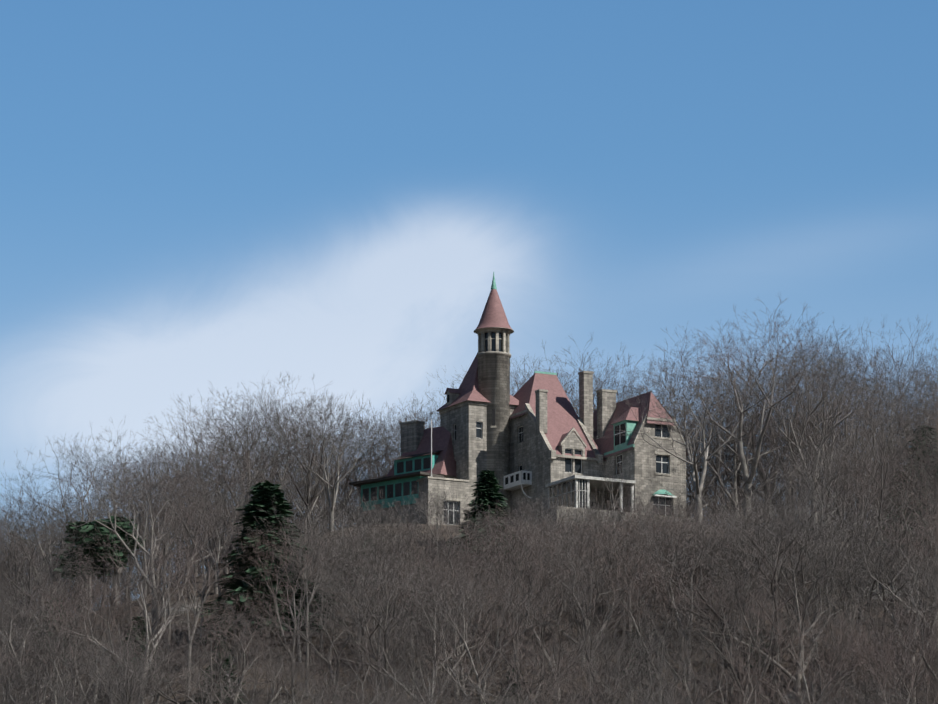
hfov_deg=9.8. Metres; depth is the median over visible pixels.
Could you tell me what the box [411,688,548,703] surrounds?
tree
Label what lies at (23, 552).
tree
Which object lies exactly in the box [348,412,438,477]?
tree
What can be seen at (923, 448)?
tree
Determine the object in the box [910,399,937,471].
tree
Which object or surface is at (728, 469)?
tree
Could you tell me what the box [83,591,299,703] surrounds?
tree
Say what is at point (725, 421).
tree
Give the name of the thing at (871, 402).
tree
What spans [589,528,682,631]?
tree
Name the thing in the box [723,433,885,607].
tree
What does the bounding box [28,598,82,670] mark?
tree
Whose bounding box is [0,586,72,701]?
tree
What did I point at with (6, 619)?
tree
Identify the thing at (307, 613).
tree
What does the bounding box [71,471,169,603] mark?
tree
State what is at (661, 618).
tree
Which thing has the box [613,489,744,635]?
tree
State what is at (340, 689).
tree
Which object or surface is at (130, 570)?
tree
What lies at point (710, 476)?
tree
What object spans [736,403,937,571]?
tree
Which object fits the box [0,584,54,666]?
tree
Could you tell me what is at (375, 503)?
tree
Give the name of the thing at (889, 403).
tree
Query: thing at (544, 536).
tree
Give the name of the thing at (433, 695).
tree
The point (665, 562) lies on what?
tree
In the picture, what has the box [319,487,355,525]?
tree
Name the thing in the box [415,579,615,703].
tree
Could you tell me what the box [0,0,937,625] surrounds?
sky
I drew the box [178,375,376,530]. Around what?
tree
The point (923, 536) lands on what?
tree
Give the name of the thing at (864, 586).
tree
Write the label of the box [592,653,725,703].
tree
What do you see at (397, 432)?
tree
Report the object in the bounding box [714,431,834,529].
tree
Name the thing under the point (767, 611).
tree
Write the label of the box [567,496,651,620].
tree
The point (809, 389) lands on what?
tree
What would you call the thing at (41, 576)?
tree
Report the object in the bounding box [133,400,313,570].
tree
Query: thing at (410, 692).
tree
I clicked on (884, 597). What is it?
tree
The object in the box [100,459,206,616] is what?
tree
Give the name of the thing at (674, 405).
tree
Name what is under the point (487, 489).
tree
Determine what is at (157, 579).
tree
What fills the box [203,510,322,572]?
tree
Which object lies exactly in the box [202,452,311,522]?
tree
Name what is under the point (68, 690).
tree
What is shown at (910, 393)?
tree
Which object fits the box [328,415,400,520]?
tree
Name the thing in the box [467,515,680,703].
tree
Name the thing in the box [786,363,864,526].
tree
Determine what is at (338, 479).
tree
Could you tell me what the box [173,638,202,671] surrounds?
tree
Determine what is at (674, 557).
tree
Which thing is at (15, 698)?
tree
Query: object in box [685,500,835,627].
tree
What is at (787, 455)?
tree
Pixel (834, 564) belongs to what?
tree
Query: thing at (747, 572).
tree
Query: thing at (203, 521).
tree
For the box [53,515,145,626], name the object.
tree
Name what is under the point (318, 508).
tree
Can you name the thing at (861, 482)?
tree
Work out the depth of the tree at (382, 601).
534.47 m
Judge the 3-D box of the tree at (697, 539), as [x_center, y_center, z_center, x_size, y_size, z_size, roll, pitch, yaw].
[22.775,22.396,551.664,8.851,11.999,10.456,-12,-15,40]
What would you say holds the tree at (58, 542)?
on the terrain
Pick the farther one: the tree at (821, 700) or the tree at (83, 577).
the tree at (83, 577)
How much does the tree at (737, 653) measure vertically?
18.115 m
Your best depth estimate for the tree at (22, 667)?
533.26 m
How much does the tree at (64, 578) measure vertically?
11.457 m
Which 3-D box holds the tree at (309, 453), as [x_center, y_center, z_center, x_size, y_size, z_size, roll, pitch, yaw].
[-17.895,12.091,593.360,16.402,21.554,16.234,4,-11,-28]
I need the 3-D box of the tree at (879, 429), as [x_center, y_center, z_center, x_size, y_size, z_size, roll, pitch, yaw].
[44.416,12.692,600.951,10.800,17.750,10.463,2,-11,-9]
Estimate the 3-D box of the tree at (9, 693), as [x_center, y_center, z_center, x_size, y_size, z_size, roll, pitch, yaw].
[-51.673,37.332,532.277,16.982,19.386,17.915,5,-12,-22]
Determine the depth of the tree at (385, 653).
521.95 m
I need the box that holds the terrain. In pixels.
[0,521,937,703]
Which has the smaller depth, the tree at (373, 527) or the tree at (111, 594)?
the tree at (373, 527)
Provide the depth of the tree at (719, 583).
546.98 m
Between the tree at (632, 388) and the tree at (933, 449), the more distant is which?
the tree at (632, 388)
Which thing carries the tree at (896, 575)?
on the terrain
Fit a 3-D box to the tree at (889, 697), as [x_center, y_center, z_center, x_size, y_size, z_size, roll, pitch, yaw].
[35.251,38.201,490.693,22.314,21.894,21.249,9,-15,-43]
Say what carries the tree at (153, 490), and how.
on the terrain
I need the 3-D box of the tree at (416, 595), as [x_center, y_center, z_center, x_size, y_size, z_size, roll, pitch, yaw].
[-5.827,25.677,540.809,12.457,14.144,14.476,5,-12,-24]
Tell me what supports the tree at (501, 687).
on the terrain
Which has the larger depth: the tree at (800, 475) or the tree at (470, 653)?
the tree at (800, 475)
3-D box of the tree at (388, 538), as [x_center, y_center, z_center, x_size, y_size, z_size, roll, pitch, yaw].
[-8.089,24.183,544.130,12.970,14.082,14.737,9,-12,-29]
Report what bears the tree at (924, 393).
on the terrain
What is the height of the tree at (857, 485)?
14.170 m
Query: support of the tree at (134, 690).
on the terrain
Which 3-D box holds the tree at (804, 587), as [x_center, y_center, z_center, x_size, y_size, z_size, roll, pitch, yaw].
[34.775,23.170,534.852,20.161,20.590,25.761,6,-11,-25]
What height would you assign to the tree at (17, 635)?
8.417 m
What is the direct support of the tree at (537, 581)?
on the terrain
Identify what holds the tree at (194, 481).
on the terrain
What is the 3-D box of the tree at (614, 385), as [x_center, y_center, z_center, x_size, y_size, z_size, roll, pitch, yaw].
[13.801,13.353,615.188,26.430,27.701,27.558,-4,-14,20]
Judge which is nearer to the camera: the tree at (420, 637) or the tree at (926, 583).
the tree at (420, 637)
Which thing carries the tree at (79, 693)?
on the terrain
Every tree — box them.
[0,416,180,612]
[0,474,124,614]
[0,475,77,612]
[0,489,106,661]
[0,490,109,624]
[0,504,143,621]
[0,508,29,585]
[0,511,68,627]
[0,517,60,626]
[0,524,224,703]
[0,526,66,637]
[0,529,112,626]
[0,533,123,700]
[0,536,68,643]
[0,537,34,618]
[0,547,33,616]
[0,556,69,657]
[0,566,129,703]
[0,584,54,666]
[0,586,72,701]
[0,602,146,703]
[0,606,140,703]
[0,611,119,702]
[0,619,52,676]
[0,635,86,703]
[0,637,30,703]
[0,641,36,703]
[0,642,87,703]
[0,678,26,703]
[1,530,80,601]
[2,547,54,632]
[2,614,37,678]
[2,659,155,703]
[6,522,110,616]
[6,588,128,703]
[8,492,134,615]
[9,618,82,703]
[14,689,79,703]
[25,490,186,611]
[25,543,100,611]
[25,560,132,625]
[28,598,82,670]
[30,585,146,703]
[31,451,153,612]
[32,460,209,596]
[32,576,153,691]
[47,436,283,642]
[49,537,82,611]
[49,640,213,703]
[52,505,131,609]
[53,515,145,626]
[53,613,238,703]
[54,681,107,703]
[59,609,222,703]
[69,539,161,606]
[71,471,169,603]
[71,618,105,655]
[71,653,199,703]
[72,449,152,533]
[80,616,175,703]
[81,434,222,591]
[81,652,168,703]
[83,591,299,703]
[88,446,227,600]
[90,568,178,656]
[92,461,225,595]
[93,448,207,591]
[95,576,136,606]
[98,535,158,600]
[100,426,248,576]
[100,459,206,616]
[102,533,143,600]
[109,616,171,682]
[113,583,178,648]
[114,573,141,616]
[115,380,335,532]
[117,462,295,594]
[118,498,245,636]
[121,471,237,588]
[123,642,203,703]
[124,484,206,589]
[126,424,268,577]
[129,532,162,594]
[132,524,184,592]
[132,692,205,703]
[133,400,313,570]
[133,500,229,667]
[133,565,172,613]
[136,637,327,703]
[138,453,241,582]
[142,395,264,548]
[144,473,229,567]
[144,521,266,689]
[147,588,306,703]
[148,494,223,582]
[149,446,215,569]
[164,599,199,634]
[166,512,230,585]
[167,500,223,572]
[169,649,283,703]
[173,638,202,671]
[174,478,276,640]
[177,547,223,619]
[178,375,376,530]
[181,436,306,547]
[181,497,291,621]
[187,613,333,703]
[189,408,324,500]
[189,514,242,595]
[189,641,248,703]
[191,649,209,672]
[194,490,240,578]
[195,480,350,643]
[197,457,325,547]
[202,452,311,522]
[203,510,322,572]
[208,455,303,534]
[211,515,334,585]
[214,449,319,525]
[214,613,252,668]
[216,405,315,493]
[223,453,372,531]
[226,447,359,527]
[228,657,339,703]
[232,373,372,535]
[234,470,353,533]
[234,519,334,703]
[234,631,373,703]
[235,413,379,538]
[235,542,351,662]
[243,487,390,641]
[244,560,442,700]
[245,617,451,703]
[256,389,409,527]
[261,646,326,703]
[264,433,360,532]
[269,390,401,530]
[272,537,363,648]
[274,533,375,631]
[276,424,399,528]
[276,464,351,536]
[276,515,360,699]
[277,517,442,668]
[278,534,521,703]
[283,399,432,526]
[284,525,432,660]
[285,437,400,529]
[289,425,399,526]
[289,432,359,532]
[289,540,396,644]
[290,483,353,533]
[292,486,403,612]
[293,545,536,703]
[294,538,351,618]
[298,666,373,703]
[303,503,369,572]
[303,554,437,685]
[303,621,318,660]
[304,496,334,535]
[315,509,484,665]
[316,681,436,703]
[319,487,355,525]
[322,651,474,703]
[323,528,438,650]
[323,659,407,703]
[327,588,431,668]
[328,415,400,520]
[331,639,472,703]
[336,497,426,593]
[336,509,419,549]
[338,549,486,674]
[342,671,377,703]
[344,452,395,492]
[345,544,410,615]
[346,389,440,472]
[346,640,413,703]
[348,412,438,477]
[349,519,447,631]
[350,513,558,698]
[350,538,379,585]
[350,618,505,703]
[359,488,397,521]
[359,489,533,653]
[364,398,437,465]
[365,547,575,703]
[369,611,466,703]
[373,685,477,703]
[377,525,437,599]
[379,369,515,456]
[388,633,604,703]
[391,544,567,702]
[393,615,446,703]
[397,482,460,561]
[398,594,503,703]
[402,560,497,669]
[404,565,441,621]
[406,332,673,427]
[408,492,433,528]
[410,503,512,603]
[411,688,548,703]
[414,495,455,534]
[414,526,443,559]
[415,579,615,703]
[417,554,638,703]
[420,524,453,550]
[433,521,533,613]
[443,469,518,556]
[443,493,585,659]
[446,527,585,659]
[449,495,463,530]
[450,500,555,641]
[452,356,564,394]
[461,544,671,703]
[465,492,560,628]
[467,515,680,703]
[471,512,568,662]
[476,513,615,669]
[477,552,559,651]
[484,647,657,703]
[490,642,623,703]
[493,668,537,703]
[501,550,567,624]
[504,475,659,642]
[506,520,646,660]
[510,509,603,612]
[511,519,607,617]
[512,538,655,640]
[515,515,657,665]
[516,351,714,454]
[519,514,572,600]
[521,523,566,591]
[526,603,687,703]
[530,353,627,406]
[530,497,573,569]
[533,508,594,585]
[535,568,660,702]
[538,557,625,633]
[545,538,716,703]
[545,561,656,676]
[549,631,642,703]
[555,480,749,645]
[559,353,726,437]
[566,589,762,703]
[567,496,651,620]
[568,467,930,703]
[570,501,664,599]
[572,659,739,703]
[576,498,625,562]
[580,520,635,573]
[586,454,641,528]
[587,350,800,536]
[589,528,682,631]
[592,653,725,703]
[595,493,807,689]
[601,521,741,635]
[604,528,707,631]
[607,342,783,517]
[608,546,680,609]
[610,293,875,528]
[610,485,672,547]
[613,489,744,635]
[614,522,671,594]
[616,519,689,634]
[616,659,744,703]
[619,609,699,702]
[620,393,698,477]
[620,510,695,564]
[622,590,771,703]
[623,501,732,702]
[626,356,819,526]
[626,538,704,624]
[633,538,758,658]
[634,497,721,603]
[634,537,709,621]
[635,542,734,638]
[639,505,904,703]
[643,371,857,528]
[649,632,837,703]
[650,550,717,623]
[652,537,866,702]
[652,553,826,703]
[656,480,826,657]
[656,518,734,615]
[658,581,774,703]
[672,398,814,525]
[673,408,763,516]
[674,509,764,615]
[677,588,903,703]
[678,377,858,525]
[679,373,869,524]
[679,398,759,525]
[681,322,867,518]
[681,475,861,662]
[682,546,788,627]
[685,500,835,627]
[686,411,743,517]
[686,431,748,516]
[686,464,756,522]
[686,467,782,523]
[686,535,797,631]
[687,615,796,703]
[688,425,746,521]
[689,469,763,529]
[692,396,797,524]
[696,309,911,521]
[697,505,755,581]
[699,490,936,690]
[704,517,790,599]
[708,445,820,523]
[712,577,896,703]
[712,661,879,703]
[714,318,892,513]
[714,318,937,537]
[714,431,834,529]
[716,573,826,696]
[721,501,796,594]
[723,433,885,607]
[723,501,749,523]
[724,401,837,522]
[724,532,794,621]
[726,347,912,526]
[730,477,783,525]
[733,335,879,526]
[734,353,863,530]
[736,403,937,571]
[740,625,767,668]
[743,681,836,703]
[746,401,788,528]
[748,561,828,629]
[759,666,935,703]
[760,443,850,531]
[761,337,937,493]
[763,395,922,525]
[765,526,929,703]
[765,527,831,607]
[765,596,937,703]
[767,546,937,703]
[768,405,937,624]
[768,435,848,519]
[769,662,929,703]
[772,381,937,513]
[775,579,937,703]
[780,415,903,517]
[781,690,863,703]
[784,606,937,703]
[785,495,914,649]
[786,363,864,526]
[786,422,877,525]
[787,498,937,689]
[788,477,937,701]
[792,549,937,703]
[793,667,824,702]
[798,388,911,519]
[804,442,937,615]
[804,629,910,702]
[805,532,897,703]
[814,439,937,595]
[817,455,907,576]
[818,666,908,703]
[820,459,937,631]
[823,448,899,519]
[827,377,912,538]
[829,315,937,525]
[834,387,937,521]
[834,397,937,560]
[836,543,905,635]
[837,389,917,524]
[839,363,937,505]
[841,345,937,455]
[841,625,937,703]
[843,355,936,522]
[846,476,936,586]
[852,662,937,703]
[853,416,936,471]
[855,483,937,662]
[856,566,935,647]
[860,377,936,472]
[866,359,937,452]
[877,403,937,467]
[877,472,928,543]
[877,609,937,701]
[882,359,937,471]
[884,424,937,524]
[889,512,937,633]
[893,513,936,572]
[901,658,937,702]
[903,359,937,411]
[906,556,937,637]
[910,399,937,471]
[924,430,937,526]
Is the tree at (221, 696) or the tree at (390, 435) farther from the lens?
the tree at (390, 435)
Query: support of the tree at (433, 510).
on the terrain
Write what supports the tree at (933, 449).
on the terrain
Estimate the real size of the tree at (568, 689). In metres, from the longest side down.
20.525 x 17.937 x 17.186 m
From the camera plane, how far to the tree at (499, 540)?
544.59 m
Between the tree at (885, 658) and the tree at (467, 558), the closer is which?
the tree at (885, 658)
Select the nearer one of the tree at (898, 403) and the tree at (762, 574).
the tree at (762, 574)
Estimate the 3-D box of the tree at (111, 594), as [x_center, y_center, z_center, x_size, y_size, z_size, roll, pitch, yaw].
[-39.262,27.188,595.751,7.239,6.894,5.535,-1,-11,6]
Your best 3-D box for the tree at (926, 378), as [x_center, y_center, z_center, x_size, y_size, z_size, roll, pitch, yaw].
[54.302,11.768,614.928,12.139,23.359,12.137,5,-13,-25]
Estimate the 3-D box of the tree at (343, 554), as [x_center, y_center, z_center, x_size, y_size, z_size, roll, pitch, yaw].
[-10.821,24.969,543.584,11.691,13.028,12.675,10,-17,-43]
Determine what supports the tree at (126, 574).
on the terrain
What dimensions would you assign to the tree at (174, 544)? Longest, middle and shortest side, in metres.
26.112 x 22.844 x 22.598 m
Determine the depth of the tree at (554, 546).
554.13 m
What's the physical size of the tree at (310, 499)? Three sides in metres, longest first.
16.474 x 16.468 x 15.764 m
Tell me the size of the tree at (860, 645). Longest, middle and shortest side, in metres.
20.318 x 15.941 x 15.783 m
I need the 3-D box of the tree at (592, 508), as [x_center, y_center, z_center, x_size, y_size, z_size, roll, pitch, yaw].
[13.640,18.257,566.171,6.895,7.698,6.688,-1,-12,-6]
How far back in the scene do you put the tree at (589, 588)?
543.40 m
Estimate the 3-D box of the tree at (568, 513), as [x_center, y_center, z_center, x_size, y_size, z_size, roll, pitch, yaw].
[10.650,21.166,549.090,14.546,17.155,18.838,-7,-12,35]
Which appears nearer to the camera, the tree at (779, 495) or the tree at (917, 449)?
the tree at (917, 449)
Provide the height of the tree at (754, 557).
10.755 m
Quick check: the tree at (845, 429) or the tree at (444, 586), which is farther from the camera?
the tree at (845, 429)
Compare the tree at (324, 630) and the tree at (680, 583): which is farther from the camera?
the tree at (680, 583)
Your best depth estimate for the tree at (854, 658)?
519.61 m
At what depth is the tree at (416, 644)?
535.43 m
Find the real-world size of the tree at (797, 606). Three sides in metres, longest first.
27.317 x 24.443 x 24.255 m
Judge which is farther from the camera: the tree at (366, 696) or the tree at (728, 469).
the tree at (728, 469)
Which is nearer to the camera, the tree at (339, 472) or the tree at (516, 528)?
the tree at (516, 528)
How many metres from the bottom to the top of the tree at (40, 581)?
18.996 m
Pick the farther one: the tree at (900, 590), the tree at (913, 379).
the tree at (913, 379)
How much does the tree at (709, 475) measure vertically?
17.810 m
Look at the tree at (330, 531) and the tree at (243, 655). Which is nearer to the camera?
the tree at (243, 655)
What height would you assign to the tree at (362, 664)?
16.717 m
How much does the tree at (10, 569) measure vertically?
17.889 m
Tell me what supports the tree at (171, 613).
on the terrain
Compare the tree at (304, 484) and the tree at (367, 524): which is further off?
the tree at (304, 484)
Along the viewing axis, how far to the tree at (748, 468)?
614.70 m
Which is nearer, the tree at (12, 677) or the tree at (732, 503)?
the tree at (12, 677)
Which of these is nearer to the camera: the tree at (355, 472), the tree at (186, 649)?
the tree at (186, 649)
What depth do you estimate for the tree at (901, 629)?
516.56 m
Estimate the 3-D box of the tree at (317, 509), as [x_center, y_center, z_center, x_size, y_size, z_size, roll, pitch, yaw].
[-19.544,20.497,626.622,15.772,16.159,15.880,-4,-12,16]
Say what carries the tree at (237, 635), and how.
on the terrain
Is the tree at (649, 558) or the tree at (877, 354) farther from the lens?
the tree at (877, 354)
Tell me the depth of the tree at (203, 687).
515.46 m
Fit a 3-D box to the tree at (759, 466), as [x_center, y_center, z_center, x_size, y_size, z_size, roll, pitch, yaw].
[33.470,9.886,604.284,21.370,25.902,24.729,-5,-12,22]
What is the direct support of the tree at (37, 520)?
on the terrain
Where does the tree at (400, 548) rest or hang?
on the terrain
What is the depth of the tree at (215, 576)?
569.69 m
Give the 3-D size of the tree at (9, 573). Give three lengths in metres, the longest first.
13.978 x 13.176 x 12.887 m
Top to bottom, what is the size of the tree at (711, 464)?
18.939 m
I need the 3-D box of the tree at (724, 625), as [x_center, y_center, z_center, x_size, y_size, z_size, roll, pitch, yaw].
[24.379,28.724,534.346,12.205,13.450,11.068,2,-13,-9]
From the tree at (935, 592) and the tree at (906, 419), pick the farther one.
the tree at (906, 419)
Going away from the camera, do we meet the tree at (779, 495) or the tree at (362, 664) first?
the tree at (362, 664)
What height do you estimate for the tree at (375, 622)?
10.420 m
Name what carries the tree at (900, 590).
on the terrain
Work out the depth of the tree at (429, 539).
565.68 m
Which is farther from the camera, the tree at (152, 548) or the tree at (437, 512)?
the tree at (152, 548)
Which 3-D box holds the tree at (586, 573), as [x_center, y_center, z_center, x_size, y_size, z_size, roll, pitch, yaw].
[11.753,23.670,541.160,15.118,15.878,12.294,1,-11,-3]
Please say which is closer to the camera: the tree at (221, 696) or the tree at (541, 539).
the tree at (221, 696)
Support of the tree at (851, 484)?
on the terrain
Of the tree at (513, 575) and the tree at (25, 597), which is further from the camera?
the tree at (25, 597)
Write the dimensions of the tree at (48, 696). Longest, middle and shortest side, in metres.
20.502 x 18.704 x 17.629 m
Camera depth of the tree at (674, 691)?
505.18 m
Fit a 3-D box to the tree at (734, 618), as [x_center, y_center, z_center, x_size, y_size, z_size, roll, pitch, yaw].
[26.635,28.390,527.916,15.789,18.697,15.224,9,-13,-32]
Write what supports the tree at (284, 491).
on the terrain
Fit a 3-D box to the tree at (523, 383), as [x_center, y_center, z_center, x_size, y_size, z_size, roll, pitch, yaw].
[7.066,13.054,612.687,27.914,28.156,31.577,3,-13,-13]
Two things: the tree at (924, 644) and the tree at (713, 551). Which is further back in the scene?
the tree at (713, 551)
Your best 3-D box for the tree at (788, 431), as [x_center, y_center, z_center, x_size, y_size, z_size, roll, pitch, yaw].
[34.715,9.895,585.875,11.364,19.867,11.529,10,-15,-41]
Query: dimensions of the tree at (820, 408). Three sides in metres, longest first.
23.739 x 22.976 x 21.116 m
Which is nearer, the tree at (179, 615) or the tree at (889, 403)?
the tree at (179, 615)
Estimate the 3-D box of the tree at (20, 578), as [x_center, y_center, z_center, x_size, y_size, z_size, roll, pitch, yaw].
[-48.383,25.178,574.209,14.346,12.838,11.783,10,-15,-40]
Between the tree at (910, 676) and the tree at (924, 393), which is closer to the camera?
the tree at (910, 676)
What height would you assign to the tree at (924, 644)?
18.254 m
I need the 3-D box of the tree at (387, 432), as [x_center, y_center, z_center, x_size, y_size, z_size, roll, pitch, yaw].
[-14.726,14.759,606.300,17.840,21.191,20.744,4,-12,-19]
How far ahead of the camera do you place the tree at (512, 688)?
532.09 m
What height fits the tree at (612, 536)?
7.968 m
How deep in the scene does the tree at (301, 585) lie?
545.76 m
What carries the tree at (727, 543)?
on the terrain
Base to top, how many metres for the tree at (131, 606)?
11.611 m
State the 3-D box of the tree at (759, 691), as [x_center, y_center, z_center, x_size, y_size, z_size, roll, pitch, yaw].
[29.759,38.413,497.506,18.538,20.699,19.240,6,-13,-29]
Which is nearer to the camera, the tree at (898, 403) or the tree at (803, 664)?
the tree at (803, 664)
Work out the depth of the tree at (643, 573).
550.84 m
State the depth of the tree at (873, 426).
568.34 m
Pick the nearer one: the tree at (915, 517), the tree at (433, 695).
the tree at (433, 695)
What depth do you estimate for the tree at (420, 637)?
516.75 m
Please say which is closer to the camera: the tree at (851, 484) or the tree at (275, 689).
the tree at (275, 689)
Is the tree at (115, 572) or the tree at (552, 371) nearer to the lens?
the tree at (115, 572)
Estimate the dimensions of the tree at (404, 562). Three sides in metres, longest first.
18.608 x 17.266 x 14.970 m
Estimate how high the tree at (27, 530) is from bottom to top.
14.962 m
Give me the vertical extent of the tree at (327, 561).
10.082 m
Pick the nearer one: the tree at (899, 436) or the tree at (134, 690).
the tree at (134, 690)
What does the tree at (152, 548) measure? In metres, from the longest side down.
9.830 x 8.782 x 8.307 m
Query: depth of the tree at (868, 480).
548.26 m
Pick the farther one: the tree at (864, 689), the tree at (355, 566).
the tree at (355, 566)
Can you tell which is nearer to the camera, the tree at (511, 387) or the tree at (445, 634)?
the tree at (445, 634)
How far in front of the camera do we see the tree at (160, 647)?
528.81 m
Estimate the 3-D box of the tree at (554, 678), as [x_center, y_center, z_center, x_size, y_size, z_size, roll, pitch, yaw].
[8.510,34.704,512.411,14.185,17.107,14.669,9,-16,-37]
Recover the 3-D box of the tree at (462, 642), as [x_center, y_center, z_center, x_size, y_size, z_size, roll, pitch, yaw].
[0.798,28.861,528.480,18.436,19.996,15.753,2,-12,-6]
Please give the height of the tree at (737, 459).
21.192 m
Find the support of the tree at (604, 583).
on the terrain
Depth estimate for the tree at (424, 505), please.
575.21 m
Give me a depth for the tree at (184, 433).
593.79 m
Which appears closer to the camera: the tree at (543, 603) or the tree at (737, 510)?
the tree at (543, 603)
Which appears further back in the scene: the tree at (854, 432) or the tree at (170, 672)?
the tree at (854, 432)
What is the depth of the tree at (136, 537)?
559.39 m
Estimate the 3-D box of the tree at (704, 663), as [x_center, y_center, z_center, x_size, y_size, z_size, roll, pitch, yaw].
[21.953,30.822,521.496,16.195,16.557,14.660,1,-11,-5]
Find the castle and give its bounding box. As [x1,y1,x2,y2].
[349,272,694,528]
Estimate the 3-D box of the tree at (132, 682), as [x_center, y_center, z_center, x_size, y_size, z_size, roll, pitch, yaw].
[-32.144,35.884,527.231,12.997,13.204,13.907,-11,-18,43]
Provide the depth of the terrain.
548.75 m
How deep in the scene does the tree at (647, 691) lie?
501.25 m
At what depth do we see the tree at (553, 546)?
550.54 m
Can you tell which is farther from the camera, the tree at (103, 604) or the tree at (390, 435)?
the tree at (390, 435)
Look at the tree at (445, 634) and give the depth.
529.84 m
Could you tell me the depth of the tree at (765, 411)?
596.24 m
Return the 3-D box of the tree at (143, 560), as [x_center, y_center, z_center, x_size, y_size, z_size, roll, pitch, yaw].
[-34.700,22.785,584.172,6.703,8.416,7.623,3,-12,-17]
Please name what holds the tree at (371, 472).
on the terrain
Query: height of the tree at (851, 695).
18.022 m
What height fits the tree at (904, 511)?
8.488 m
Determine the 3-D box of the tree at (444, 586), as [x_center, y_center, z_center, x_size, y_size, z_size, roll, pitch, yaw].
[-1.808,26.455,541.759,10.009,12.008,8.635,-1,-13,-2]
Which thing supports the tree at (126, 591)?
on the terrain
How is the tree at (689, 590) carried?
on the terrain
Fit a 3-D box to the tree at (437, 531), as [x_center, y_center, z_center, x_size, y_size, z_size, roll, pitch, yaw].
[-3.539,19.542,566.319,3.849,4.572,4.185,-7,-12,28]
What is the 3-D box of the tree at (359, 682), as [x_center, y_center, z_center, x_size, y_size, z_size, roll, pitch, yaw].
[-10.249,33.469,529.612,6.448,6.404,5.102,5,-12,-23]
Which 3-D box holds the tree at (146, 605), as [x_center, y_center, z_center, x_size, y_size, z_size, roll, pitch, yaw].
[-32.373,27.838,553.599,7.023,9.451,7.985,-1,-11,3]
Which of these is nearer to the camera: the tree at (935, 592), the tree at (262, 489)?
the tree at (935, 592)
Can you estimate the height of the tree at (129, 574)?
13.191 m
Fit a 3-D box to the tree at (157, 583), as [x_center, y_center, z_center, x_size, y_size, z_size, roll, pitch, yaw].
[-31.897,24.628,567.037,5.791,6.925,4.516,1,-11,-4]
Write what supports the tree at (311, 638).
on the terrain
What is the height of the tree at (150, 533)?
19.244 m
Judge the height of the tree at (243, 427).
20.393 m
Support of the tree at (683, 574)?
on the terrain
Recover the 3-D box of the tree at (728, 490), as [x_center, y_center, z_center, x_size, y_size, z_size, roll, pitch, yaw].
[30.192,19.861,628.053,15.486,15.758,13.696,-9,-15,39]
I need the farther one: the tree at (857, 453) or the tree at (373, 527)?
the tree at (857, 453)
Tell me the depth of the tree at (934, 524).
537.76 m
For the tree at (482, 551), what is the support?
on the terrain
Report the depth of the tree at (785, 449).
592.38 m
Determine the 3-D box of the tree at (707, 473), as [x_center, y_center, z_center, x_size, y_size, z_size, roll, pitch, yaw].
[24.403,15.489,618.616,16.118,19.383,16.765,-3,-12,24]
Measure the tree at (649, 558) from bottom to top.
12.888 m
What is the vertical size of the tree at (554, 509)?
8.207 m
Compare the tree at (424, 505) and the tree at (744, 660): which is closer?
the tree at (744, 660)
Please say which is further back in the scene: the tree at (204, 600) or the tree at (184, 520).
the tree at (184, 520)
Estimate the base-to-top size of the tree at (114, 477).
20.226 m
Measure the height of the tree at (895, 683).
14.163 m
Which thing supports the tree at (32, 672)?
on the terrain
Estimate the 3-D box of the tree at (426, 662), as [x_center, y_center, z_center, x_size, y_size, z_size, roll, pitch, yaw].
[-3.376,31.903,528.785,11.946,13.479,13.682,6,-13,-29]
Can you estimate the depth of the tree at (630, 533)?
543.83 m
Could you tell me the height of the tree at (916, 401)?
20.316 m
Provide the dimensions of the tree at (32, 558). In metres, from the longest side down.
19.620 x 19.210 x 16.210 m
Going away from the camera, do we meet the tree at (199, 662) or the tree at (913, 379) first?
the tree at (199, 662)
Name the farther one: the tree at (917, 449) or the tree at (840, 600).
the tree at (917, 449)
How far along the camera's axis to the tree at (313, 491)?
632.51 m
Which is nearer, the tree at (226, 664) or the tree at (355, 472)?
the tree at (226, 664)
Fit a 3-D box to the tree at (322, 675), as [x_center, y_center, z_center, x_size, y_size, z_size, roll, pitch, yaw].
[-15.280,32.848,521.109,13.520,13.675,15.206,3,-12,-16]
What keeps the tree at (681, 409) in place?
on the terrain
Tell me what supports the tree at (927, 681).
on the terrain
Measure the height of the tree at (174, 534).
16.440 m
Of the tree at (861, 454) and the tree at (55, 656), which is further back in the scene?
the tree at (861, 454)
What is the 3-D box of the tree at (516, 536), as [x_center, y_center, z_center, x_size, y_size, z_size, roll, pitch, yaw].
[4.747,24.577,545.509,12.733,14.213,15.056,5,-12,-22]
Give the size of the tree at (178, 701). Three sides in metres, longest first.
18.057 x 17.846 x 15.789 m
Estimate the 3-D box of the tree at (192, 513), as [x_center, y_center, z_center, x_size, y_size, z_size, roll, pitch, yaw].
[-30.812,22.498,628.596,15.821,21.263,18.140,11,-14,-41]
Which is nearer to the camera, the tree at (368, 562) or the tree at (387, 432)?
the tree at (368, 562)
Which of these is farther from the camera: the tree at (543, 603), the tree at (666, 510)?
the tree at (666, 510)
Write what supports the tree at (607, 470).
on the terrain
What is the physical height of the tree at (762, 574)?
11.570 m
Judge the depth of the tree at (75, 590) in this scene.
600.60 m
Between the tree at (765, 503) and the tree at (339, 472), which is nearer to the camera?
the tree at (765, 503)
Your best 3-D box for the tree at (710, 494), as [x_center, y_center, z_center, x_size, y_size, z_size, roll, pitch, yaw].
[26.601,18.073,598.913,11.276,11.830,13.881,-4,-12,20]
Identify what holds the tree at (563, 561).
on the terrain
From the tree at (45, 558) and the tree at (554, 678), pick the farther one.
the tree at (45, 558)
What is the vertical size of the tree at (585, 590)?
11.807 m
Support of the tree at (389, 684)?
on the terrain
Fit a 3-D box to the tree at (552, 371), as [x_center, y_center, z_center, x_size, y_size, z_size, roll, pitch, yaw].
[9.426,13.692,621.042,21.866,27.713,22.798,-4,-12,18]
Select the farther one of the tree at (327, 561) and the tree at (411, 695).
the tree at (327, 561)
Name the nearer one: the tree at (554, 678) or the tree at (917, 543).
the tree at (554, 678)

